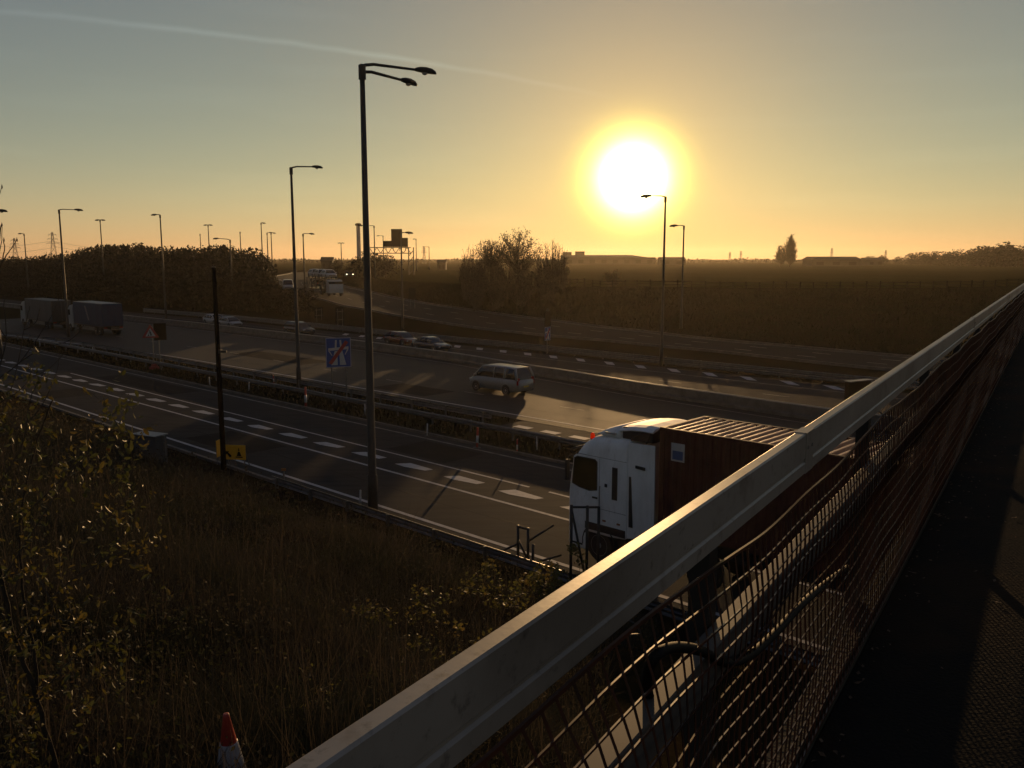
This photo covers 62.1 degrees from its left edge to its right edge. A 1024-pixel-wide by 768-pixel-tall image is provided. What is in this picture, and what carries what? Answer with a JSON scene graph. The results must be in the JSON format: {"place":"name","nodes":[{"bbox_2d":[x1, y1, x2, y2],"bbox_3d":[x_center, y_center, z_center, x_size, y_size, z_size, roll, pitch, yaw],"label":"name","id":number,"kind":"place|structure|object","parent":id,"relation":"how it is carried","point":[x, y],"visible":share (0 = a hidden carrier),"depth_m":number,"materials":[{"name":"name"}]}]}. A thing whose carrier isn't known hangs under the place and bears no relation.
{"place":"outdoors","nodes":[
{"label":"outdoors","id":0,"kind":"place"},
{"bbox_2d":[3,338,579,462],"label":"verge grass","id":1,"kind":"structure","parent":0,"point":[86,355],"depth_m":58.84,"materials":[{"name":"plant"}]},
{"bbox_2d":[355,223,360,265],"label":"tower","id":2,"kind":"structure","parent":0,"point":[358,237],"depth_m":413.48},
{"bbox_2d":[0,343,848,654],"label":"slip road","id":3,"kind":"structure","parent":0,"point":[502,531],"depth_m":39.53,"materials":[{"name":"asphalt"}]},
{"bbox_2d":[2,359,569,509],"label":"hatch markings","id":4,"kind":"object","parent":3,"relation":"on","point":[510,492],"visible":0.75,"depth_m":43.51,"materials":[{"name":"paint"}]},
{"bbox_2d":[3,345,571,470],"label":"edge line","id":5,"kind":"object","parent":3,"relation":"on","point":[328,416],"visible":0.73,"depth_m":50.21,"materials":[{"name":"paint"}]},
{"bbox_2d":[71,373,528,486],"bbox_3d":[-18.030,1.708,53.228,51.700,0.001,0.130,8,12,43],"label":"band line","id":6,"kind":"object","parent":3,"relation":"on","point":[324,436],"visible":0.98,"depth_m":44.95,"materials":[{"name":"paint"}]},
{"bbox_2d":[0,384,825,649],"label":"edge line","id":7,"kind":"object","parent":3,"relation":"on","point":[515,549],"visible":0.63,"depth_m":31.81,"materials":[{"name":"paint"}]},
{"bbox_2d":[1,365,844,595],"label":"band line","id":8,"kind":"object","parent":3,"relation":"on","point":[365,464],"visible":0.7,"depth_m":39.32,"materials":[{"name":"paint"}]},
{"bbox_2d":[565,418,863,594],"bbox_3d":[8.700,3.971,22.554,16.892,4.530,2.850,8,12,43],"label":"articulated lorry","id":9,"kind":"object","parent":3,"relation":"on","point":[615,474],"visible":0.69,"depth_m":26.01,"materials":[{"name":"white paint"}]},
{"bbox_2d":[571,454,598,525],"bbox_3d":[2.287,3.375,26.853,1.120,2.278,0.041,8,12,43],"label":"door","id":10,"kind":"structure","parent":9,"relation":"in","point":[585,473],"depth_m":26.82,"materials":[{"name":"white paint"}]},
{"bbox_2d":[658,416,927,582],"bbox_3d":[9.564,3.257,21.611,12.213,3.084,2.464,8,12,43],"label":"shipping container","id":11,"kind":"object","parent":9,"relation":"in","point":[699,456],"visible":0.35,"depth_m":23.43,"materials":[{"name":"metal"}]},
{"bbox_2d":[0,259,1023,767],"bbox_3d":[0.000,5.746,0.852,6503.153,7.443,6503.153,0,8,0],"label":"ground","id":12,"kind":"structure","parent":0,"point":[776,275],"depth_m":82.01,"materials":[{"name":"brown plant"}]},
{"bbox_2d":[0,185,83,435],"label":"bare branches","id":13,"kind":"object","parent":12,"relation":"on","point":[6,338],"visible":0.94,"depth_m":6.20,"materials":[{"name":"brown plant"}]},
{"bbox_2d":[58,209,82,336],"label":"lamp post","id":14,"kind":"object","parent":12,"relation":"on","point":[66,310],"visible":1,"depth_m":102.14,"materials":[{"name":"metal"}]},
{"bbox_2d":[64,276,86,300],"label":"wood tree","id":15,"kind":"object","parent":12,"relation":"on","point":[76,296],"visible":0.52,"depth_m":179.76,"materials":[{"name":"green plant"}]},
{"bbox_2d":[0,224,172,767],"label":"leafy sapling","id":16,"kind":"object","parent":12,"relation":"on","point":[21,654],"visible":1,"depth_m":5.61,"materials":[{"name":"green plant"}]},
{"bbox_2d":[86,250,124,269],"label":"tree","id":17,"kind":"object","parent":12,"relation":"on","point":[109,257],"visible":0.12,"depth_m":191.71,"materials":[{"name":"green plant"}]},
{"bbox_2d":[133,431,167,463],"bbox_3d":[-15.533,2.785,36.648,1.580,1.314,0.740,4,9,25],"label":"roadside cabinet","id":18,"kind":"object","parent":12,"relation":"on","point":[158,440],"visible":0.45,"depth_m":36.35,"materials":[{"name":"metal"}]},
{"bbox_2d":[142,323,166,368],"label":"roadworks sign","id":19,"kind":"object","parent":12,"relation":"on","point":[157,331],"visible":0.96,"depth_m":73.18,"materials":[{"name":"metal"}]},
{"bbox_2d":[151,214,166,318],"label":"lamp post","id":20,"kind":"object","parent":12,"relation":"on","point":[165,307],"visible":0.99,"depth_m":133.73,"materials":[{"name":"metal"}]},
{"bbox_2d":[167,251,197,270],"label":"tree","id":21,"kind":"object","parent":12,"relation":"on","point":[185,256],"visible":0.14,"depth_m":166.85,"materials":[{"name":"green plant"}]},
{"bbox_2d":[211,266,226,470],"bbox_3d":[-12.578,-0.565,36.846,0.490,9.026,0.240,0,8,0],"label":"pole","id":22,"kind":"object","parent":12,"relation":"on","point":[218,350],"visible":0.91,"depth_m":36.78,"materials":[{"name":"metal"}]},
{"bbox_2d":[217,712,245,767],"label":"traffic cone","id":23,"kind":"object","parent":12,"relation":"on","point":[227,725],"visible":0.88,"depth_m":6.42,"materials":[{"name":"plastic"}]},
{"bbox_2d":[225,445,249,467],"bbox_3d":[-12.637,3.315,39.043,1.120,1.168,0.590,1,9,8],"label":"roadworks sign","id":24,"kind":"object","parent":12,"relation":"on","point":[236,452],"visible":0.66,"depth_m":38.72,"materials":[{"name":"metal"}]},
{"bbox_2d":[0,331,491,422],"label":"crash barrier","id":25,"kind":"object","parent":12,"relation":"on","point":[483,415],"visible":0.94,"depth_m":63.65,"materials":[{"name":"metal"}]},
{"bbox_2d":[245,255,277,281],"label":"tree","id":26,"kind":"object","parent":12,"relation":"on","point":[260,264],"visible":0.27,"depth_m":152.29,"materials":[{"name":"green plant"}]},
{"bbox_2d":[1,342,572,466],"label":"kerb","id":27,"kind":"structure","parent":12,"relation":"on","point":[419,431],"depth_m":51.64,"materials":[{"name":"concrete"}]},
{"bbox_2d":[244,663,341,725],"bbox_3d":[-2.039,3.064,8.111,0.858,0.551,0.860,-5,10,-30],"label":"bramble bush","id":28,"kind":"object","parent":12,"relation":"on","point":[307,693],"visible":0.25,"depth_m":8.21,"materials":[{"name":"green plant"}]},
{"bbox_2d":[288,288,318,313],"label":"wood tree","id":29,"kind":"object","parent":12,"relation":"on","point":[306,299],"visible":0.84,"depth_m":124.47,"materials":[{"name":"green plant"}]},
{"bbox_2d":[289,165,322,387],"bbox_3d":[-14.687,-7.599,61.655,2.415,16.112,0.369,-1,8,-6],"label":"lamp post","id":30,"kind":"object","parent":12,"relation":"on","point":[298,372],"visible":0.99,"depth_m":61.49,"materials":[{"name":"metal"}]},
{"bbox_2d":[32,338,585,449],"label":"crash barrier","id":31,"kind":"object","parent":12,"relation":"on","point":[559,440],"visible":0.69,"depth_m":53.97,"materials":[{"name":"metal"}]},
{"bbox_2d":[0,396,656,767],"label":"weed leaves","id":32,"kind":"object","parent":12,"relation":"on","point":[49,758],"visible":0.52,"depth_m":10.35,"materials":[{"name":"plant"}]},
{"bbox_2d":[325,337,350,404],"bbox_3d":[-11.325,-0.841,55.629,1.620,4.410,0.135,-2,9,-16],"label":"motorway sign","id":33,"kind":"object","parent":12,"relation":"on","point":[338,352],"visible":1,"depth_m":55.42,"materials":[{"name":"metal"}]},
{"bbox_2d":[0,393,676,767],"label":"dry grass","id":34,"kind":"structure","parent":12,"relation":"on","point":[298,743],"depth_m":11.18,"materials":[{"name":"plant"}]},
{"bbox_2d":[327,259,353,276],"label":"bush","id":35,"kind":"object","parent":12,"relation":"on","point":[335,267],"visible":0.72,"depth_m":212.48,"materials":[{"name":"green plant"}]},
{"bbox_2d":[0,388,752,645],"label":"kerb","id":36,"kind":"structure","parent":12,"relation":"on","point":[235,468],"depth_m":41.87,"materials":[{"name":"concrete"}]},
{"bbox_2d":[370,254,403,278],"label":"bush","id":37,"kind":"object","parent":12,"relation":"on","point":[386,266],"visible":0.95,"depth_m":188.37,"materials":[{"name":"green plant"}]},
{"bbox_2d":[370,229,413,274],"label":"sign gantry","id":38,"kind":"object","parent":12,"relation":"on","point":[394,242],"visible":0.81,"depth_m":226.30,"materials":[{"name":"metal"}]},
{"bbox_2d":[358,63,436,509],"bbox_3d":[-4.164,-3.160,31.122,2.682,16.285,1.490,-6,11,-37],"label":"lamp post","id":39,"kind":"object","parent":12,"relation":"on","point":[372,490],"visible":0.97,"depth_m":30.48,"materials":[{"name":"metal"}]},
{"bbox_2d":[345,584,456,630],"bbox_3d":[-1.725,3.673,13.591,1.722,0.746,1.165,-6,10,-33],"label":"bramble bush","id":40,"kind":"object","parent":12,"relation":"on","point":[423,610],"visible":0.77,"depth_m":13.67,"materials":[{"name":"green plant"}]},
{"bbox_2d":[400,231,412,329],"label":"lamp post","id":41,"kind":"object","parent":12,"relation":"on","point":[402,314],"visible":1,"depth_m":104.31,"materials":[{"name":"metal"}]},
{"bbox_2d":[400,618,491,661],"bbox_3d":[-0.809,3.600,11.601,1.208,0.882,1.446,-6,10,-36],"label":"bramble bush","id":42,"kind":"object","parent":12,"relation":"on","point":[459,628],"visible":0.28,"depth_m":11.84,"materials":[{"name":"green plant"}]},
{"bbox_2d":[0,318,892,441],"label":"motorway outbound","id":43,"kind":"structure","parent":12,"relation":"on","point":[180,340],"depth_m":67.19,"materials":[{"name":"asphalt"}]},
{"bbox_2d":[20,298,70,328],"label":"box lorry","id":44,"kind":"object","parent":43,"relation":"on","point":[47,307],"visible":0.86,"depth_m":115.23,"materials":[{"name":"metal"}]},
{"bbox_2d":[51,301,70,320],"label":"rear doors","id":45,"kind":"structure","parent":44,"relation":"in","point":[58,315],"depth_m":113.58,"materials":[{"name":"grey paint"}]},
{"bbox_2d":[68,301,123,334],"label":"box lorry","id":46,"kind":"object","parent":43,"relation":"on","point":[97,317],"visible":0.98,"depth_m":106.26,"materials":[{"name":"metal"}]},
{"bbox_2d":[102,304,122,325],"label":"rear doors","id":47,"kind":"structure","parent":46,"relation":"in","point":[117,318],"depth_m":105.26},
{"bbox_2d":[34,351,482,462],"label":"road patches","id":48,"kind":"object","parent":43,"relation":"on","point":[247,440],"visible":0.71,"depth_m":59.35,"materials":[{"name":"asphalt"}]},
{"bbox_2d":[2,334,603,429],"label":"edge line","id":49,"kind":"object","parent":43,"relation":"on","point":[381,391],"visible":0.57,"depth_m":59.12,"materials":[{"name":"paint"}]},
{"bbox_2d":[2,351,833,618],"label":"surface joints","id":50,"kind":"object","parent":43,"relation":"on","point":[387,440],"visible":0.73,"depth_m":44.96,"materials":[{"name":"asphalt"}]},
{"bbox_2d":[469,363,534,394],"bbox_3d":[-0.787,-0.431,61.037,4.945,2.004,2.240,8,12,43],"label":"people carrier","id":51,"kind":"object","parent":43,"relation":"on","point":[505,379],"visible":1,"depth_m":59.85,"materials":[{"name":"silver metal"}]},
{"bbox_2d":[474,363,531,379],"bbox_3d":[-0.634,-0.913,60.819,4.336,0.954,1.776,8,12,43],"label":"window glass","id":52,"kind":"structure","parent":51,"relation":"in","point":[523,373],"depth_m":59.80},
{"bbox_2d":[123,321,892,435],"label":"edge line","id":53,"kind":"object","parent":43,"relation":"on","point":[553,381],"visible":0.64,"depth_m":61.58,"materials":[{"name":"paint"}]},
{"bbox_2d":[843,378,873,400],"bbox_3d":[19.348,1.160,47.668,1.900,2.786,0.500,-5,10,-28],"label":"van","id":54,"kind":"object","parent":43,"relation":"on","point":[852,387],"visible":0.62,"depth_m":47.23,"materials":[{"name":"metal"}]},
{"bbox_2d":[452,249,471,302],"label":"bare shrub","id":55,"kind":"object","parent":12,"relation":"on","point":[464,270],"visible":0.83,"depth_m":126.65,"materials":[{"name":"brown plant"}]},
{"bbox_2d":[0,299,936,419],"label":"motorway inbound","id":56,"kind":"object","parent":12,"relation":"on","point":[820,397],"visible":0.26,"depth_m":68.89,"materials":[{"name":"asphalt"}]},
{"bbox_2d":[219,316,242,326],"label":"hatchback car","id":57,"kind":"object","parent":56,"relation":"on","point":[230,320],"visible":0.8,"depth_m":117.16,"materials":[{"name":"silver metal"}]},
{"bbox_2d":[283,321,314,334],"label":"off road car","id":58,"kind":"object","parent":56,"relation":"on","point":[304,327],"visible":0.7,"depth_m":105.12,"materials":[{"name":"black paint"}]},
{"bbox_2d":[384,331,416,345],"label":"hatchback car","id":59,"kind":"object","parent":56,"relation":"on","point":[402,338],"visible":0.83,"depth_m":93.45,"materials":[{"name":"grey paint"}]},
{"bbox_2d":[411,336,451,350],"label":"saloon car","id":60,"kind":"object","parent":56,"relation":"on","point":[432,342],"visible":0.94,"depth_m":87.57,"materials":[{"name":"grey paint"}]},
{"bbox_2d":[0,302,929,435],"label":"concrete barrier","id":61,"kind":"object","parent":56,"relation":"on","point":[789,409],"visible":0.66,"depth_m":64.38,"materials":[{"name":"concrete"}]},
{"bbox_2d":[343,333,842,389],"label":"chevron markings","id":62,"kind":"object","parent":56,"relation":"on","point":[712,374],"visible":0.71,"depth_m":73.83,"materials":[{"name":"paint"}]},
{"bbox_2d":[0,257,942,262],"bbox_3d":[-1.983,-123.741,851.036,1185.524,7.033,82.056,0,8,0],"label":"hedgerow","id":63,"kind":"object","parent":12,"relation":"on","point":[456,260],"visible":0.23,"depth_m":838.14,"materials":[{"name":"green plant"}]},
{"bbox_2d":[463,260,485,310],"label":"bare shrub","id":64,"kind":"object","parent":12,"relation":"on","point":[473,297],"visible":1,"depth_m":120.15,"materials":[{"name":"brown plant"}]},
{"bbox_2d":[475,247,490,297],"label":"bare shrub","id":65,"kind":"object","parent":12,"relation":"on","point":[485,266],"visible":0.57,"depth_m":125.69,"materials":[{"name":"brown plant"}]},
{"bbox_2d":[473,238,507,289],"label":"roadside tree","id":66,"kind":"object","parent":12,"relation":"on","point":[494,260],"visible":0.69,"depth_m":132.14,"materials":[{"name":"brown plant"}]},
{"bbox_2d":[450,559,531,615],"bbox_3d":[-0.384,4.092,16.794,1.673,1.015,1.832,0,8,0],"label":"bramble bush","id":67,"kind":"object","parent":12,"relation":"on","point":[480,579],"visible":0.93,"depth_m":16.76,"materials":[{"name":"green plant"}]},
{"bbox_2d":[484,263,510,309],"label":"bare shrub","id":68,"kind":"object","parent":12,"relation":"on","point":[499,297],"visible":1,"depth_m":120.25,"materials":[{"name":"brown plant"}]},
{"bbox_2d":[493,265,514,301],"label":"bare shrub","id":69,"kind":"object","parent":12,"relation":"on","point":[507,281],"visible":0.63,"depth_m":123.88,"materials":[{"name":"brown plant"}]},
{"bbox_2d":[507,267,530,307],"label":"bare shrub","id":70,"kind":"object","parent":12,"relation":"on","point":[521,289],"visible":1,"depth_m":119.21,"materials":[{"name":"brown plant"}]},
{"bbox_2d":[491,228,547,288],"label":"roadside tree","id":71,"kind":"object","parent":12,"relation":"on","point":[517,260],"visible":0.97,"depth_m":129.69,"materials":[{"name":"brown plant"}]},
{"bbox_2d":[501,524,561,569],"bbox_3d":[0.424,5.014,26.053,2.294,1.381,0.826,2,9,14],"label":"guard rail","id":72,"kind":"object","parent":12,"relation":"on","point":[518,543],"visible":0.81,"depth_m":26.01,"materials":[{"name":"metal"}]},
{"bbox_2d":[143,308,938,391],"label":"crash barrier","id":73,"kind":"object","parent":12,"relation":"on","point":[756,370],"visible":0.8,"depth_m":80.00,"materials":[{"name":"metal"}]},
{"bbox_2d":[533,249,549,294],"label":"bare shrub","id":74,"kind":"object","parent":12,"relation":"on","point":[539,267],"visible":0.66,"depth_m":124.83,"materials":[{"name":"brown plant"}]},
{"bbox_2d":[520,565,564,600],"bbox_3d":[1.062,4.680,19.149,1.875,1.034,1.602,0,8,0],"label":"bramble bush","id":75,"kind":"object","parent":12,"relation":"on","point":[554,584],"visible":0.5,"depth_m":19.20,"materials":[{"name":"green plant"}]},
{"bbox_2d":[272,476,822,666],"bbox_3d":[0.092,5.553,25.521,27.500,0.830,0.190,8,12,43],"label":"crash barrier","id":76,"kind":"object","parent":12,"relation":"on","point":[485,551],"visible":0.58,"depth_m":27.27,"materials":[{"name":"metal"}]},
{"bbox_2d":[545,308,550,340],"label":"motorway sign","id":77,"kind":"object","parent":12,"relation":"on","point":[547,323],"visible":1,"depth_m":84.73,"materials":[{"name":"metal"}]},
{"bbox_2d":[499,421,600,441],"bbox_3d":[33.738,7.015,17.522,93.500,0.001,2.900,8,12,43],"label":"verge surface","id":78,"kind":"object","parent":12,"relation":"on","point":[562,431],"visible":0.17,"depth_m":47.64,"materials":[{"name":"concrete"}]},
{"bbox_2d":[541,240,567,286],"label":"roadside tree","id":79,"kind":"object","parent":12,"relation":"on","point":[553,257],"visible":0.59,"depth_m":130.08,"materials":[{"name":"brown plant"}]},
{"bbox_2d":[528,542,586,588],"bbox_3d":[1.706,5.056,21.492,2.682,1.578,2.814,0,8,0],"label":"bramble bush","id":80,"kind":"object","parent":12,"relation":"on","point":[574,549],"visible":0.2,"depth_m":21.41,"materials":[{"name":"green plant"}]},
{"bbox_2d":[554,250,570,291],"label":"bare shrub","id":81,"kind":"object","parent":12,"relation":"on","point":[564,274],"visible":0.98,"depth_m":125.85,"materials":[{"name":"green plant"}]},
{"bbox_2d":[569,505,599,578],"bbox_3d":[2.029,4.574,23.631,0.899,2.562,0.122,-3,9,-18],"label":"guard rail","id":82,"kind":"object","parent":12,"relation":"on","point":[572,519],"visible":0.59,"depth_m":23.56,"materials":[{"name":"metal"}]},
{"bbox_2d":[274,272,948,375],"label":"kerb","id":83,"kind":"structure","parent":12,"relation":"on","point":[679,347],"depth_m":87.67,"materials":[{"name":"concrete"}]},
{"bbox_2d":[602,269,622,286],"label":"field bush","id":84,"kind":"object","parent":12,"relation":"on","point":[609,276],"visible":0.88,"depth_m":132.76,"materials":[{"name":"green plant"}]},
{"bbox_2d":[327,277,947,359],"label":"kerb","id":85,"kind":"structure","parent":12,"relation":"on","point":[822,348],"depth_m":96.63,"materials":[{"name":"concrete"}]},
{"bbox_2d":[640,194,666,366],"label":"lamp post","id":86,"kind":"object","parent":12,"relation":"on","point":[662,303],"visible":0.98,"depth_m":74.42,"materials":[{"name":"metal"}]},
{"bbox_2d":[669,224,684,328],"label":"lamp post","id":87,"kind":"object","parent":12,"relation":"on","point":[681,308],"visible":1,"depth_m":99.25,"materials":[{"name":"metal"}]},
{"bbox_2d":[343,278,1016,356],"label":"rough grass","id":88,"kind":"structure","parent":12,"relation":"on","point":[379,287],"depth_m":112.78,"materials":[{"name":"plant"}]},
{"bbox_2d":[774,245,786,266],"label":"bare tree","id":89,"kind":"object","parent":12,"relation":"on","point":[780,257],"visible":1,"depth_m":415.43,"materials":[{"name":"brown plant"}]},
{"bbox_2d":[556,278,1023,290],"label":"field fence","id":90,"kind":"object","parent":12,"relation":"on","point":[826,285],"visible":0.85,"depth_m":123.10,"materials":[{"name":"wood"}]},
{"bbox_2d":[784,234,796,266],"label":"poplar tree","id":91,"kind":"object","parent":12,"relation":"on","point":[790,251],"visible":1,"depth_m":413.98,"materials":[{"name":"green plant"}]},
{"bbox_2d":[958,251,982,266],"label":"tree","id":92,"kind":"object","parent":12,"relation":"on","point":[971,259],"visible":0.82,"depth_m":445.03,"materials":[{"name":"green plant"}]},
{"bbox_2d":[981,249,1014,266],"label":"tree","id":93,"kind":"object","parent":12,"relation":"on","point":[992,263],"visible":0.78,"depth_m":425.15,"materials":[{"name":"green plant"}]},
{"bbox_2d":[997,250,1023,266],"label":"tree","id":94,"kind":"object","parent":12,"relation":"on","point":[1015,256],"visible":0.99,"depth_m":415.36,"materials":[{"name":"green plant"}]},
{"bbox_2d":[0,0,1023,259],"label":"sky","id":95,"kind":"structure","parent":0,"point":[860,129],"materials":[{"name":"orange"}]},
{"bbox_2d":[561,251,655,263],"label":"building","id":96,"kind":"structure","parent":0,"point":[579,257],"depth_m":598.90,"materials":[{"name":"grey"}]},
{"bbox_2d":[276,272,950,370],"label":"entry slip road","id":97,"kind":"structure","parent":0,"point":[355,297],"depth_m":99.61,"materials":[{"name":"asphalt"}]},
{"bbox_2d":[306,277,342,295],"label":"car transporter","id":98,"kind":"object","parent":97,"relation":"on","point":[333,286],"visible":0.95,"depth_m":138.12,"materials":[{"name":"grey paint"}]},
{"bbox_2d":[657,257,685,264],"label":"building","id":99,"kind":"structure","parent":0,"point":[673,260],"depth_m":547.55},
{"bbox_2d":[802,257,861,265],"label":"building","id":100,"kind":"structure","parent":0,"point":[831,261],"depth_m":468.50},
{"bbox_2d":[861,258,883,265],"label":"building","id":101,"kind":"structure","parent":0,"point":[872,261],"depth_m":509.12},
{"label":"bridge deck","id":102,"kind":"structure","parent":0,"visible":0},
{"bbox_2d":[761,333,1023,767],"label":"bridge kerb","id":103,"kind":"structure","parent":102,"relation":"on","point":[817,736],"depth_m":3.31,"materials":[{"name":"concrete"}]},
{"bbox_2d":[286,283,1023,767],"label":"bridge parapet","id":104,"kind":"structure","parent":103,"relation":"on","point":[454,711],"depth_m":1.56,"materials":[{"name":"metal"}]},
{"bbox_2d":[641,565,848,698],"bbox_3d":[0.737,0.600,2.416,0.100,0.440,1.869,5,10,32],"label":"hose","id":105,"kind":"object","parent":104,"relation":"hanging from","point":[657,655],"visible":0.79,"depth_m":1.88,"materials":[{"name":"rubber"}]},
{"bbox_2d":[469,292,1023,767],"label":"safety netting","id":106,"kind":"object","parent":104,"relation":"hanging from","point":[949,412],"visible":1,"depth_m":2.87,"materials":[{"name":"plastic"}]},
{"bbox_2d":[804,334,1023,767],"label":"footpath","id":107,"kind":"structure","parent":102,"relation":"on","point":[964,706],"depth_m":3.71,"materials":[{"name":"asphalt"}]},
{"bbox_2d":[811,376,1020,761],"bbox_3d":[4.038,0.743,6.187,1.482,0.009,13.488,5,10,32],"label":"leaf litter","id":108,"kind":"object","parent":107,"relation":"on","point":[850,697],"visible":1,"depth_m":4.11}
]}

